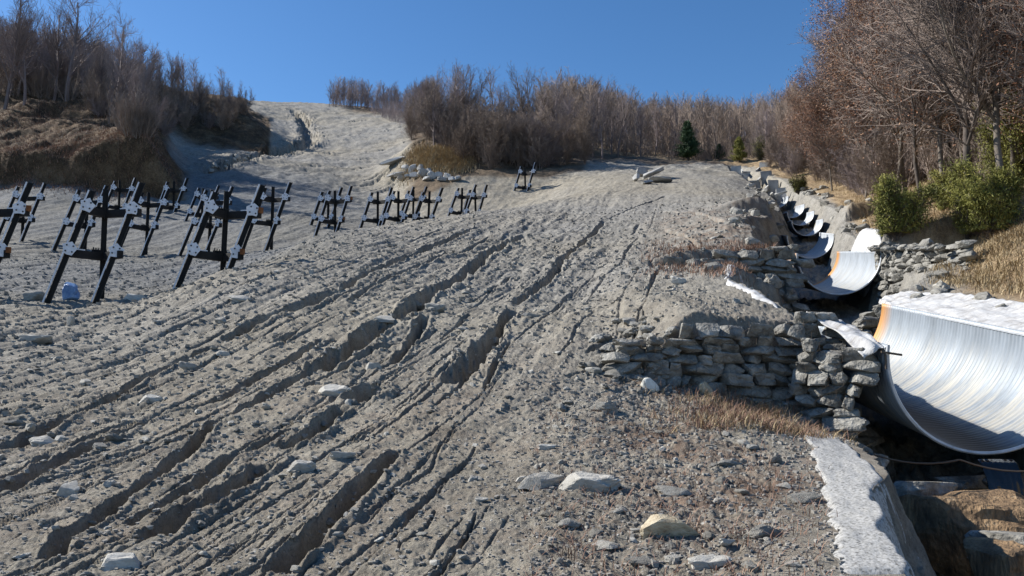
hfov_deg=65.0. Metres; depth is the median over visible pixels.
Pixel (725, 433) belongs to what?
stone
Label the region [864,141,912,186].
bare shrub
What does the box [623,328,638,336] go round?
rubble stone
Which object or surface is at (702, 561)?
stone
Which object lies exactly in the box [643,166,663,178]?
stone slab
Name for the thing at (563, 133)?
bare shrub
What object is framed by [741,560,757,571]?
stone
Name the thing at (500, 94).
bare tree
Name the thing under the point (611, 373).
rubble stone
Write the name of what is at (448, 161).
dry grass
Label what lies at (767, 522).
stone
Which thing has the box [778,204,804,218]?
metal flume
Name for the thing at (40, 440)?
stone
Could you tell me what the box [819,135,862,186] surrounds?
bare shrub
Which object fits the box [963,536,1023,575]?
stained rock
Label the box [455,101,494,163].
bare shrub
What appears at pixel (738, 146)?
young pine
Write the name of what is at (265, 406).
stone
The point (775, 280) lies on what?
rubble stone
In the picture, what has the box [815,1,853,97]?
oak tree
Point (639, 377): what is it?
rubble stone
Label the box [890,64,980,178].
oak tree
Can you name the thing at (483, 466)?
stone
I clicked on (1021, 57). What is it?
oak tree
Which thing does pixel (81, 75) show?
bare tree
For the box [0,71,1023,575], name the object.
ground
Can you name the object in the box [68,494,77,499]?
stone
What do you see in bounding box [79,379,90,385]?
stone
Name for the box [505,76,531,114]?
bare tree
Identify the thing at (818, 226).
metal flume
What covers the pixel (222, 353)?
stone
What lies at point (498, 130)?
bare shrub
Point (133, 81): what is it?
bare tree
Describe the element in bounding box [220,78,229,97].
bare tree
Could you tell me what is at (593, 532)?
stone
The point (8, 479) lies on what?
stone
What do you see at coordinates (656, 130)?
bare tree
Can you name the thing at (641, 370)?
rubble stone
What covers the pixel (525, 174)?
slope frame
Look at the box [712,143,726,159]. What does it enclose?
young pine
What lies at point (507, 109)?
bare shrub
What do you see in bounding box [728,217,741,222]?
rubble stone
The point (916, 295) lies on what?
rubble stone
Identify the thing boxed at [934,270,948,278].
rubble stone
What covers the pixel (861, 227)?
rubble stone
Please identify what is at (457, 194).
slope frame
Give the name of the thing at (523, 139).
bare shrub
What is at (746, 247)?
dead weeds
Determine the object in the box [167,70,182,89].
bare tree
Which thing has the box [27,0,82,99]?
bare tree
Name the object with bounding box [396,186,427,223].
slope frame
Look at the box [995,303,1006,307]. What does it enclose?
rubble stone
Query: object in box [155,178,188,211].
slope frame
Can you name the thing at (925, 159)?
undergrowth
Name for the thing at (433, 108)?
bare tree
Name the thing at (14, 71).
bare tree
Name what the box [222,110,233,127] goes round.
bare shrub
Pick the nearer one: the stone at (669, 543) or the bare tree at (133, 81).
the stone at (669, 543)
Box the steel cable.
[874,454,1023,471]
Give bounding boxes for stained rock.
[893,481,957,496]
[899,489,1023,575]
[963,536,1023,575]
[964,530,1023,557]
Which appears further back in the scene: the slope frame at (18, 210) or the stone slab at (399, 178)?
the stone slab at (399, 178)
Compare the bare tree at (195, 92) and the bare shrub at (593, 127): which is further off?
the bare tree at (195, 92)
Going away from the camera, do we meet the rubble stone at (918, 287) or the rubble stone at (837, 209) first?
the rubble stone at (918, 287)
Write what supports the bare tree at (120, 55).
on the ground at (310, 151)
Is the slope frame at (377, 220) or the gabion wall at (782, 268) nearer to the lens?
the gabion wall at (782, 268)
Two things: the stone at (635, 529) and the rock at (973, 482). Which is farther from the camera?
the rock at (973, 482)
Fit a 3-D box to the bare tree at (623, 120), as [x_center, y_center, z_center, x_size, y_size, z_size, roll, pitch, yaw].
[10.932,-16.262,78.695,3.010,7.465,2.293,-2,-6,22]
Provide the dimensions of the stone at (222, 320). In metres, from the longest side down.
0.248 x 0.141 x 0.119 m
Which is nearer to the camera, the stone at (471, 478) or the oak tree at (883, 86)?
the stone at (471, 478)
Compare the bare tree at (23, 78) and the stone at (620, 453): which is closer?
the stone at (620, 453)
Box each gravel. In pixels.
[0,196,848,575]
[527,368,857,575]
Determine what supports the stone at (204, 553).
on the ground at (310, 151)
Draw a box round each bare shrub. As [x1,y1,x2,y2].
[79,76,102,108]
[89,83,107,110]
[89,97,108,116]
[113,93,139,118]
[121,96,162,135]
[130,101,149,133]
[147,98,168,129]
[148,91,168,113]
[159,111,177,135]
[160,101,186,133]
[193,99,210,121]
[194,90,209,113]
[200,108,218,128]
[211,88,224,110]
[214,104,234,129]
[222,87,240,109]
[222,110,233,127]
[228,105,238,120]
[233,90,255,113]
[400,98,421,139]
[404,93,422,133]
[409,83,446,141]
[415,98,440,137]
[418,89,429,129]
[422,77,460,139]
[429,112,451,143]
[432,99,467,149]
[438,83,467,118]
[439,95,478,146]
[445,114,477,158]
[449,101,482,153]
[451,82,475,111]
[454,101,478,141]
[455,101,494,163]
[460,96,501,154]
[463,97,504,113]
[468,99,502,134]
[473,102,510,168]
[477,104,513,163]
[487,103,506,124]
[493,92,517,124]
[498,112,542,163]
[499,89,530,125]
[499,107,536,167]
[504,114,516,160]
[507,100,534,123]
[508,109,539,144]
[509,103,543,166]
[512,93,539,114]
[512,103,564,169]
[519,100,558,153]
[525,111,568,165]
[528,84,567,130]
[528,97,545,124]
[547,112,582,164]
[548,98,581,126]
[554,103,591,151]
[555,115,576,154]
[560,99,606,156]
[566,104,596,163]
[570,105,604,146]
[762,124,785,158]
[762,137,773,167]
[764,141,789,170]
[773,133,796,160]
[773,146,803,176]
[774,133,785,156]
[784,139,803,172]
[787,138,810,174]
[803,140,826,180]
[808,131,826,174]
[816,156,833,183]
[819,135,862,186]
[821,152,841,186]
[827,137,868,193]
[833,138,860,187]
[837,154,854,190]
[847,165,871,195]
[848,144,876,196]
[850,138,896,195]
[850,149,869,192]
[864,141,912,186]
[865,113,911,190]
[866,132,912,179]
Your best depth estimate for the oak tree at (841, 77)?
41.90 m
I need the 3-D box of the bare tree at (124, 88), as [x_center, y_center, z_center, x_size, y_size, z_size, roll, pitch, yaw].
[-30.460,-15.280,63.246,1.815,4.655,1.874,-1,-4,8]
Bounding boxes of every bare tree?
[0,0,47,109]
[0,2,48,104]
[0,7,23,68]
[0,12,25,76]
[0,19,14,67]
[1,39,25,96]
[15,12,38,59]
[17,32,41,93]
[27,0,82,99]
[31,34,55,76]
[37,8,50,62]
[40,37,66,75]
[46,0,121,100]
[63,33,80,86]
[65,20,87,64]
[73,58,88,94]
[75,57,101,106]
[76,55,90,94]
[80,26,109,81]
[85,50,96,81]
[87,39,110,75]
[91,46,110,90]
[99,16,155,117]
[100,47,129,123]
[104,0,140,107]
[113,67,134,102]
[117,53,145,93]
[121,58,150,106]
[132,63,143,93]
[132,68,155,110]
[137,52,158,99]
[145,50,158,75]
[152,61,164,99]
[153,70,169,92]
[154,71,161,97]
[165,50,176,89]
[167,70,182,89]
[170,83,182,104]
[175,85,182,100]
[179,74,187,89]
[191,83,198,102]
[192,81,205,104]
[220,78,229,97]
[422,70,444,145]
[426,70,448,103]
[437,60,452,121]
[441,63,470,103]
[441,66,461,95]
[444,63,473,114]
[445,62,475,105]
[460,67,491,115]
[463,67,476,104]
[466,78,486,116]
[480,63,508,108]
[492,83,509,119]
[502,82,519,110]
[504,64,540,124]
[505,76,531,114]
[518,66,543,111]
[534,87,550,118]
[539,86,555,116]
[550,75,566,125]
[554,84,570,112]
[559,87,582,143]
[561,89,586,126]
[574,89,600,157]
[582,83,610,158]
[586,78,602,104]
[588,92,598,148]
[597,75,614,146]
[601,102,620,154]
[607,84,635,156]
[607,91,617,146]
[614,91,624,138]
[615,87,629,154]
[626,95,647,146]
[627,98,637,138]
[629,101,648,157]
[638,117,652,138]
[649,101,669,151]
[662,95,687,152]
[665,96,687,150]
[686,98,704,135]
[694,96,714,152]
[696,91,722,142]
[710,106,732,146]
[727,113,736,148]
[728,109,747,142]
[751,103,765,141]
[755,103,771,136]
[757,104,778,141]
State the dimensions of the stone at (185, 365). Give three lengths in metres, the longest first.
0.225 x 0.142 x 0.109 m
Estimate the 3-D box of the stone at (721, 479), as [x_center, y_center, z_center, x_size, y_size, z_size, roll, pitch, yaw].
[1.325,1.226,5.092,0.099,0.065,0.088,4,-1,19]
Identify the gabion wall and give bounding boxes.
[599,311,861,415]
[662,242,815,314]
[787,320,888,466]
[852,288,908,335]
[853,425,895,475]
[867,238,976,303]
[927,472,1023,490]
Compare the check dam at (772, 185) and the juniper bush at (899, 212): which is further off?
the check dam at (772, 185)
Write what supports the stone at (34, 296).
on the ground at (310, 151)
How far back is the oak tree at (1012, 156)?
19.88 m
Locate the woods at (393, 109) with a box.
[368,96,426,129]
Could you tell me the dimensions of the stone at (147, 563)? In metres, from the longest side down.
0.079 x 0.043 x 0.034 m
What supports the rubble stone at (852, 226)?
on the ground at (310, 151)
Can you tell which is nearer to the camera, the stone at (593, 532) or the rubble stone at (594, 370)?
the stone at (593, 532)
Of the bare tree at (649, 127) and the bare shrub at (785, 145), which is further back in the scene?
the bare tree at (649, 127)
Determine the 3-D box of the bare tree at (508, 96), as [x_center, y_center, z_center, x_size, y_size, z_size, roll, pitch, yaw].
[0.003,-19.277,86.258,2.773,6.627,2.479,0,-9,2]
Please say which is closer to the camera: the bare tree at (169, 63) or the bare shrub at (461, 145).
the bare shrub at (461, 145)
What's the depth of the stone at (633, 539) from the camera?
3.99 m
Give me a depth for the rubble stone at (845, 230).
24.41 m
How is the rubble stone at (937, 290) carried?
on the ground at (310, 151)
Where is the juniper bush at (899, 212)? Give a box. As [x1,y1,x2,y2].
[868,168,941,240]
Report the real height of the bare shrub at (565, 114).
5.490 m
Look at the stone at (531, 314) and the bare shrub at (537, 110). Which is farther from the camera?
the bare shrub at (537, 110)
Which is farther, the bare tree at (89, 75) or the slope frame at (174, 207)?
the bare tree at (89, 75)
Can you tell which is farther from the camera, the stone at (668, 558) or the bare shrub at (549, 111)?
the bare shrub at (549, 111)
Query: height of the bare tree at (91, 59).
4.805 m
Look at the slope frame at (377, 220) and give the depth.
45.14 m
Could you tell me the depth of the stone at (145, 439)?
6.85 m
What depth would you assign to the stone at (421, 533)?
4.19 m
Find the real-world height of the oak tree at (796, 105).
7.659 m
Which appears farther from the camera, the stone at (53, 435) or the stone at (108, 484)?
the stone at (53, 435)
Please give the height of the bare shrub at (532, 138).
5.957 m
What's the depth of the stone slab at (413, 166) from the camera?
66.69 m
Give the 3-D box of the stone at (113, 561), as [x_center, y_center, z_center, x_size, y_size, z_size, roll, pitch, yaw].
[-1.960,1.388,4.030,0.247,0.117,0.164,1,-1,-6]
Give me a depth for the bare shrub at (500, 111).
74.96 m
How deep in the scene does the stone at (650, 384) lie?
8.27 m
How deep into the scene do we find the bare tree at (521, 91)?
78.97 m
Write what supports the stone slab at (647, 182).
on the ground at (310, 151)
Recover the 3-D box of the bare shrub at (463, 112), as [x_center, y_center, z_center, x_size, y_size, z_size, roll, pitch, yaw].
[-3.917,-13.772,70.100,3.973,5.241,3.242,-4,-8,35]
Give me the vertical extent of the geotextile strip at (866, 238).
2.138 m
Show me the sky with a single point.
(284, 50)
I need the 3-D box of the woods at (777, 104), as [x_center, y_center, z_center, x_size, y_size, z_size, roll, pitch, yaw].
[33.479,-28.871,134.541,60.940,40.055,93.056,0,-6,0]
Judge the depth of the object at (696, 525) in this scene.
4.31 m
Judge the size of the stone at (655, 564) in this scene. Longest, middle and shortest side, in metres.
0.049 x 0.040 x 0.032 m
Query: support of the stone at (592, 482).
on the ground at (310, 151)
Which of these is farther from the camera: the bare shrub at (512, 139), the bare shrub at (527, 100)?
the bare shrub at (527, 100)
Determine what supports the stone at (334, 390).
on the ground at (310, 151)
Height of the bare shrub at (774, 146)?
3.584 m
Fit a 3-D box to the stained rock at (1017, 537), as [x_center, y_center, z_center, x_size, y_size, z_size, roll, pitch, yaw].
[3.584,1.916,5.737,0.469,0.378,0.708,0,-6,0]
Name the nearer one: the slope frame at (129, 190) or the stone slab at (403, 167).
the slope frame at (129, 190)
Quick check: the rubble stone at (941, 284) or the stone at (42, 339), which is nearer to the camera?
the rubble stone at (941, 284)
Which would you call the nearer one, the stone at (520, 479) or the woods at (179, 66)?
the stone at (520, 479)
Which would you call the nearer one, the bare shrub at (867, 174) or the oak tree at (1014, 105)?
the oak tree at (1014, 105)
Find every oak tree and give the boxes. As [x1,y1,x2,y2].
[772,86,805,135]
[773,110,800,149]
[775,61,864,190]
[777,86,822,171]
[786,0,904,143]
[789,16,847,147]
[795,28,841,131]
[803,34,863,147]
[805,60,825,133]
[806,0,880,169]
[812,0,919,192]
[813,1,993,177]
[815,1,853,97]
[822,0,1023,239]
[825,0,910,197]
[834,3,925,140]
[839,0,920,150]
[842,0,948,190]
[845,0,970,204]
[853,0,1022,211]
[877,0,976,172]
[887,1,1006,171]
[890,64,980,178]
[914,1,1023,135]
[920,2,1023,174]
[937,0,1015,99]
[943,11,996,137]
[943,97,978,169]
[955,0,1023,128]
[964,0,1023,136]
[971,0,1023,114]
[980,0,1023,127]
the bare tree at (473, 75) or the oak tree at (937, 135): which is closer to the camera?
the oak tree at (937, 135)
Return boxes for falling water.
[978,459,1023,495]
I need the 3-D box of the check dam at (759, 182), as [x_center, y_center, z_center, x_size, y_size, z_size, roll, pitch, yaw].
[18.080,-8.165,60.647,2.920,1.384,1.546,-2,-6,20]
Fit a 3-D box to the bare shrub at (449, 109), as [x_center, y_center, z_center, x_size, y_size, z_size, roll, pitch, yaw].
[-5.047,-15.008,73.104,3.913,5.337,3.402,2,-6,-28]
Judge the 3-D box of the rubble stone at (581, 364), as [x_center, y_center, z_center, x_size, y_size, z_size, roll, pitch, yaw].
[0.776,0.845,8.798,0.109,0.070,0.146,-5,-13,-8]
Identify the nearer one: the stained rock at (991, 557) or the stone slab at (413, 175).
the stained rock at (991, 557)
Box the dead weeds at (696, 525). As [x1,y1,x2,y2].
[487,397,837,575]
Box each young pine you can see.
[672,120,703,160]
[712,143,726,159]
[727,136,747,161]
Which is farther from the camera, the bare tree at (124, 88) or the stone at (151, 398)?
the bare tree at (124, 88)
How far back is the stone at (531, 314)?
12.16 m
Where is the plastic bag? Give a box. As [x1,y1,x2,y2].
[62,282,79,300]
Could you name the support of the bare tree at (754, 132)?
on the ground at (310, 151)
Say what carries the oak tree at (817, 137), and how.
on the ground at (310, 151)
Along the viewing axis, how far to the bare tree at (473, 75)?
87.68 m
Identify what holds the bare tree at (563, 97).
on the ground at (310, 151)
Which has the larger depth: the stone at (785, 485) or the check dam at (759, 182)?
the check dam at (759, 182)
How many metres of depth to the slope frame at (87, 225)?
35.83 m
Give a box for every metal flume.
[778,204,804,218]
[780,196,788,206]
[782,211,814,225]
[782,232,834,258]
[787,219,823,235]
[789,251,881,294]
[812,303,1023,454]
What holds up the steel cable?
on the stained rock at (943, 525)
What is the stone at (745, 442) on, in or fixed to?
on the ground at (310, 151)
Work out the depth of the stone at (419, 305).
14.15 m
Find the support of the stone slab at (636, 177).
on the ground at (310, 151)
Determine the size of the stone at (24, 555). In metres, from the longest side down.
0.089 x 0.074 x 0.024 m
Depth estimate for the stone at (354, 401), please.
7.84 m
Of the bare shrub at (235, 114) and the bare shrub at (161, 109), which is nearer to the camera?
the bare shrub at (161, 109)
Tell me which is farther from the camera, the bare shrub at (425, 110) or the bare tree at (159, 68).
the bare shrub at (425, 110)
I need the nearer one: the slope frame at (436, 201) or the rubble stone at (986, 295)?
the rubble stone at (986, 295)
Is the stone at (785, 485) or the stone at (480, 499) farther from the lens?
the stone at (785, 485)
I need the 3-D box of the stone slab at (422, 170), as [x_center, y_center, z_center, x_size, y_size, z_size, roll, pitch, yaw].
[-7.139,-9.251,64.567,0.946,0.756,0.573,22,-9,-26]
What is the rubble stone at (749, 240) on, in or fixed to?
on the ground at (310, 151)
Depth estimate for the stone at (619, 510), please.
4.35 m
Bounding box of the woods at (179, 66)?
[0,17,229,95]
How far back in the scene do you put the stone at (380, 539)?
4.14 m
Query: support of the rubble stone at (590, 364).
on the ground at (310, 151)
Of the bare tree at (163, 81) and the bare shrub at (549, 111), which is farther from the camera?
the bare tree at (163, 81)
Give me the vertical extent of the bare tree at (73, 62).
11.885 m
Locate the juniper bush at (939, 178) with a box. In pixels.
[920,161,971,210]
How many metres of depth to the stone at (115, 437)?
7.00 m
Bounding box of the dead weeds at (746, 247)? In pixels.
[625,224,784,303]
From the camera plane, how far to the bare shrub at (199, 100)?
97.06 m
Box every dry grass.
[0,98,189,202]
[384,141,480,188]
[619,376,868,451]
[783,144,1023,298]
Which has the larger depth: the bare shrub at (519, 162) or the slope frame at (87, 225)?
the bare shrub at (519, 162)
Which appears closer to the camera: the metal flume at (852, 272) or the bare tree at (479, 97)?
the metal flume at (852, 272)
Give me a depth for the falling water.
7.61 m
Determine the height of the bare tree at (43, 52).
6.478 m
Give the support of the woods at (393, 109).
on the ground at (310, 151)
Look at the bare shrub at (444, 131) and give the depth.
70.63 m
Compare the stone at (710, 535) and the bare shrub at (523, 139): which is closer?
the stone at (710, 535)
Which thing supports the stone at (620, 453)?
on the ground at (310, 151)
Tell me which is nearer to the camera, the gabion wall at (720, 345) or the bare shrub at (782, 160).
the gabion wall at (720, 345)
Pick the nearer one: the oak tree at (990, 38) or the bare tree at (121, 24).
the oak tree at (990, 38)
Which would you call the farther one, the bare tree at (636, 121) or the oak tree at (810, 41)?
the bare tree at (636, 121)
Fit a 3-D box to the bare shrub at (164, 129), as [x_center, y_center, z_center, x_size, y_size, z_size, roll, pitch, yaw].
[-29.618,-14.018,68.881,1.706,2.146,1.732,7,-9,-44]
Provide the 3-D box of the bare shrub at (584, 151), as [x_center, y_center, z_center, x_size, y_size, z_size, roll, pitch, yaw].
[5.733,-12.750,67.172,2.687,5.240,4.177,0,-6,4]
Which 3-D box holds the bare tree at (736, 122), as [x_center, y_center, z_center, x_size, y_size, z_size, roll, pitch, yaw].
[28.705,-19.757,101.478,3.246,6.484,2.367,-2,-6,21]
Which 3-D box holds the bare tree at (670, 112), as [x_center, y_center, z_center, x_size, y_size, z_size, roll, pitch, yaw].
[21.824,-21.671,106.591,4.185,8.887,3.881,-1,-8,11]
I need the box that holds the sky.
[0,0,864,111]
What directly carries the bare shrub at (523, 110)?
on the ground at (310, 151)
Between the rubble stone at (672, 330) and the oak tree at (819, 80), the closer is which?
the rubble stone at (672, 330)
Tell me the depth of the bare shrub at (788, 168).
58.21 m
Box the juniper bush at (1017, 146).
[970,87,1023,183]
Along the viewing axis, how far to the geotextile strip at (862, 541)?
4.30 m
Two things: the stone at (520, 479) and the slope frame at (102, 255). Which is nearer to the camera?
the stone at (520, 479)
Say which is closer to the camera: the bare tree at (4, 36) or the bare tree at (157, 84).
the bare tree at (4, 36)
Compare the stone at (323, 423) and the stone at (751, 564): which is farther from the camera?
the stone at (323, 423)
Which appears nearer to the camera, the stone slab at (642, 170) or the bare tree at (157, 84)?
the stone slab at (642, 170)
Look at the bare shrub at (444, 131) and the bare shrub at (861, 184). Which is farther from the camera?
the bare shrub at (444, 131)
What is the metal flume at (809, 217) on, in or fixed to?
on the ground at (310, 151)
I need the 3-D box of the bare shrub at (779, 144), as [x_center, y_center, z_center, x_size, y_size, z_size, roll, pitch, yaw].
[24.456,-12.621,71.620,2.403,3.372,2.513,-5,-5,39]
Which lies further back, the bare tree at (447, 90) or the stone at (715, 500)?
the bare tree at (447, 90)
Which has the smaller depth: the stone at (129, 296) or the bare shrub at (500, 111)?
the stone at (129, 296)
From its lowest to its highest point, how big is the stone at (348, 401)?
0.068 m
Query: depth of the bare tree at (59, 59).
76.38 m
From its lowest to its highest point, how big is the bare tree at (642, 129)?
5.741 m
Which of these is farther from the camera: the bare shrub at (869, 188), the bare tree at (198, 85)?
the bare tree at (198, 85)
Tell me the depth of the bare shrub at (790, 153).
60.38 m
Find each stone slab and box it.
[379,156,403,164]
[393,171,406,176]
[397,175,405,180]
[401,165,408,170]
[408,164,415,172]
[409,172,417,178]
[417,167,426,176]
[422,176,431,180]
[427,170,436,178]
[435,172,442,176]
[437,177,446,180]
[443,173,450,179]
[454,176,460,180]
[632,173,639,180]
[636,166,647,176]
[642,180,653,183]
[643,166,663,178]
[648,176,672,182]
[770,192,777,200]
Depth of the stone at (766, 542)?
3.80 m
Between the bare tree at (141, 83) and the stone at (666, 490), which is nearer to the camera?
the stone at (666, 490)
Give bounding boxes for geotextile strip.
[724,264,777,307]
[802,430,914,575]
[806,311,885,358]
[851,228,882,296]
[879,291,1023,330]
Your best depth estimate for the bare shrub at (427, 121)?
73.47 m
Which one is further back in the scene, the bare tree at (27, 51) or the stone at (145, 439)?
the bare tree at (27, 51)
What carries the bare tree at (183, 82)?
on the ground at (310, 151)
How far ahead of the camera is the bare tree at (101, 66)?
69.74 m
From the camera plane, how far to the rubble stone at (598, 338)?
9.78 m
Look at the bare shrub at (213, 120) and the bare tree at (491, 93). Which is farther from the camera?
the bare shrub at (213, 120)
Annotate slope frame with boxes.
[0,182,33,262]
[0,183,46,241]
[42,182,145,303]
[51,185,108,250]
[108,178,136,208]
[121,188,170,255]
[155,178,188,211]
[172,184,265,288]
[178,186,233,255]
[184,185,219,220]
[241,182,291,250]
[309,187,342,227]
[313,186,352,236]
[358,187,392,228]
[381,186,414,225]
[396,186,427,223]
[412,188,443,220]
[447,184,476,215]
[463,184,487,211]
[513,162,536,190]
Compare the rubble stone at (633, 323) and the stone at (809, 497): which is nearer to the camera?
the stone at (809, 497)
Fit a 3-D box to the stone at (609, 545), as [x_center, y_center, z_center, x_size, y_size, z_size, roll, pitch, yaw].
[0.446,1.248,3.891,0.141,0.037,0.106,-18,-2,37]
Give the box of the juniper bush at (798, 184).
[787,174,810,193]
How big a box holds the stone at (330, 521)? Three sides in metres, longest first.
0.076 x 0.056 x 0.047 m
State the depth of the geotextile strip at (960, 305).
10.96 m
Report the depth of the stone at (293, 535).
4.22 m
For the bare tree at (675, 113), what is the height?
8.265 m
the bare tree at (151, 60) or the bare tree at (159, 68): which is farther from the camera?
the bare tree at (151, 60)
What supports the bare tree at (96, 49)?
on the ground at (310, 151)
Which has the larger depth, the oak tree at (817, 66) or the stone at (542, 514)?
the oak tree at (817, 66)
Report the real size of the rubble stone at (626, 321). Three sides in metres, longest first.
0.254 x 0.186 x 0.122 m
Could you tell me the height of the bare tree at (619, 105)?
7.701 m
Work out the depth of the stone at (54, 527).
4.62 m
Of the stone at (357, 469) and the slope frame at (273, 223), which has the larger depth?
the slope frame at (273, 223)
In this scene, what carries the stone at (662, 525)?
on the ground at (310, 151)
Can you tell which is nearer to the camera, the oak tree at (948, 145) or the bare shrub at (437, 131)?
the oak tree at (948, 145)
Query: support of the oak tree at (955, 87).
on the ground at (310, 151)
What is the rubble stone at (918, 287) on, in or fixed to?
on the ground at (310, 151)
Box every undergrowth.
[0,52,234,138]
[589,118,782,160]
[786,115,992,190]
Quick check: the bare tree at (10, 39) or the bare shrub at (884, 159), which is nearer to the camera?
the bare shrub at (884, 159)
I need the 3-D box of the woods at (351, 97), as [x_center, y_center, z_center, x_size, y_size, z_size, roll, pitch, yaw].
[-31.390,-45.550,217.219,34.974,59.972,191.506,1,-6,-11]
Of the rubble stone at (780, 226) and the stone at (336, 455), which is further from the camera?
the rubble stone at (780, 226)
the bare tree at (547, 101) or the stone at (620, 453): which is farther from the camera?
the bare tree at (547, 101)
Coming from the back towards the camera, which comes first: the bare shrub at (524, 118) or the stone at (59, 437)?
the bare shrub at (524, 118)
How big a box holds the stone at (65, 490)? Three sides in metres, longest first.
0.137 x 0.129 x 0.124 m
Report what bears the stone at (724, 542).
on the ground at (310, 151)
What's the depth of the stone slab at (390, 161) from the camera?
71.91 m
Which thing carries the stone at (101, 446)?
on the ground at (310, 151)
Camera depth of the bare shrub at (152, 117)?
54.44 m
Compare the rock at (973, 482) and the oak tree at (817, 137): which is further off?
the oak tree at (817, 137)
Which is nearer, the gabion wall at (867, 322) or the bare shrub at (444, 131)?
the gabion wall at (867, 322)
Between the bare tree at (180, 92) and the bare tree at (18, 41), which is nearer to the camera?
the bare tree at (18, 41)
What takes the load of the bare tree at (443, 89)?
on the ground at (310, 151)
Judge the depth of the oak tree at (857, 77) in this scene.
37.04 m
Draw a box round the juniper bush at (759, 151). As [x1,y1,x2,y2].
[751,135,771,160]
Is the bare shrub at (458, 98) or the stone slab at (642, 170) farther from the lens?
the bare shrub at (458, 98)
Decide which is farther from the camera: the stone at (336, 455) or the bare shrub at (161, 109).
the bare shrub at (161, 109)
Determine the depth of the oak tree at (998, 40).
17.59 m
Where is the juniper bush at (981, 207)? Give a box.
[939,154,1023,238]
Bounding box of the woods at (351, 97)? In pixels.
[325,75,442,117]
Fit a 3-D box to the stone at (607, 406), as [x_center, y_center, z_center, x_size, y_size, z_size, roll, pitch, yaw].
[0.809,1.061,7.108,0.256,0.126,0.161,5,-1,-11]
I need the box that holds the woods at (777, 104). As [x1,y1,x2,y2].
[530,66,823,159]
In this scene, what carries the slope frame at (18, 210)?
on the ground at (310, 151)
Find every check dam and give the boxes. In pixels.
[731,162,769,179]
[742,171,771,187]
[762,180,778,193]
[775,187,785,201]
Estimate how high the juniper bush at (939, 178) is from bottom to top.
1.483 m
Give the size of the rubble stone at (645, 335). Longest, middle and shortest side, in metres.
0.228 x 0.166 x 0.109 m
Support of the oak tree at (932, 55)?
on the ground at (310, 151)
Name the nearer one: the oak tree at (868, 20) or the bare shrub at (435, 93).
the oak tree at (868, 20)
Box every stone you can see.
[3,420,25,424]
[5,476,15,482]
[11,552,30,558]
[12,408,26,414]
[17,335,52,343]
[22,292,45,300]
[25,423,35,432]
[29,435,54,446]
[47,432,58,438]
[51,525,59,529]
[54,435,68,440]
[56,480,79,497]
[66,316,74,325]
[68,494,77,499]
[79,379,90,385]
[79,571,91,575]
[92,443,107,450]
[101,552,139,571]
[103,433,123,441]
[103,480,116,487]
[124,293,144,300]
[138,429,148,434]
[139,394,163,402]
[142,436,149,442]
[142,559,155,567]
[146,525,153,529]
[148,502,153,509]
[178,361,196,369]
[197,520,205,528]
[198,551,208,555]
[214,317,226,323]
[215,443,224,447]
[216,350,229,355]
[228,295,249,301]
[240,517,250,522]
[261,403,270,408]
[286,459,316,473]
[290,533,296,538]
[290,565,301,572]
[301,433,307,438]
[318,384,352,396]
[321,421,328,426]
[326,518,334,524]
[330,451,355,459]
[332,531,343,536]
[333,564,343,570]
[345,399,351,404]
[350,507,358,512]
[351,399,357,404]
[353,466,363,471]
[365,362,381,370]
[373,315,394,322]
[374,536,384,541]
[416,300,423,309]
[416,532,427,535]
[424,303,444,312]
[429,560,439,565]
[458,326,468,330]
[458,555,467,558]
[468,476,477,481]
[474,497,488,501]
[478,464,487,469]
[493,337,498,342]
[516,476,525,481]
[518,472,565,490]
[521,313,539,317]
[537,444,555,449]
[540,511,552,516]
[555,404,565,411]
[556,557,563,562]
[557,459,564,464]
[558,471,620,492]
[558,518,580,528]
[563,400,573,403]
[578,362,585,367]
[585,361,595,367]
[585,367,602,373]
[588,334,604,342]
[589,402,617,413]
[589,528,601,537]
[592,540,619,550]
[599,333,612,340]
[602,369,621,378]
[611,318,621,323]
[613,507,627,512]
[616,328,625,332]
[618,451,626,455]
[622,317,636,324]
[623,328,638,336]
[624,556,659,566]
[629,321,638,326]
[629,528,640,531]
[630,537,637,543]
[631,374,644,380]
[634,368,643,373]
[638,315,646,321]
[639,325,654,332]
[640,514,698,539]
[641,377,658,392]
[642,333,655,339]
[647,362,660,370]
[651,558,658,567]
[657,485,692,496]
[659,446,666,451]
[662,540,678,550]
[664,326,678,335]
[664,554,683,562]
[670,276,686,284]
[687,554,732,570]
[698,381,713,395]
[702,531,715,540]
[704,262,722,271]
[713,476,729,484]
[713,497,725,502]
[717,459,742,465]
[719,538,734,545]
[723,431,729,436]
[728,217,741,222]
[729,207,742,213]
[732,298,740,303]
[734,489,748,493]
[737,439,749,445]
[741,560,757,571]
[742,524,781,539]
[745,237,760,245]
[746,444,758,448]
[747,183,755,186]
[750,210,759,216]
[757,519,770,524]
[762,540,773,544]
[764,274,781,288]
[767,456,782,463]
[768,202,775,208]
[769,234,778,243]
[776,222,784,229]
[777,482,790,489]
[782,492,821,503]
[784,561,801,567]
[819,201,828,205]
[835,205,843,211]
[840,228,851,233]
[848,223,857,229]
[854,224,869,230]
[910,293,924,298]
[914,284,924,290]
[915,266,926,273]
[925,273,933,277]
[930,288,947,293]
[932,280,950,289]
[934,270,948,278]
[972,291,992,299]
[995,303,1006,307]
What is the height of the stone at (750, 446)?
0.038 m
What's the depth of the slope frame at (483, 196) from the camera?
52.19 m
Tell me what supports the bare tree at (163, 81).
on the ground at (310, 151)
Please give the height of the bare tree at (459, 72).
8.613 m

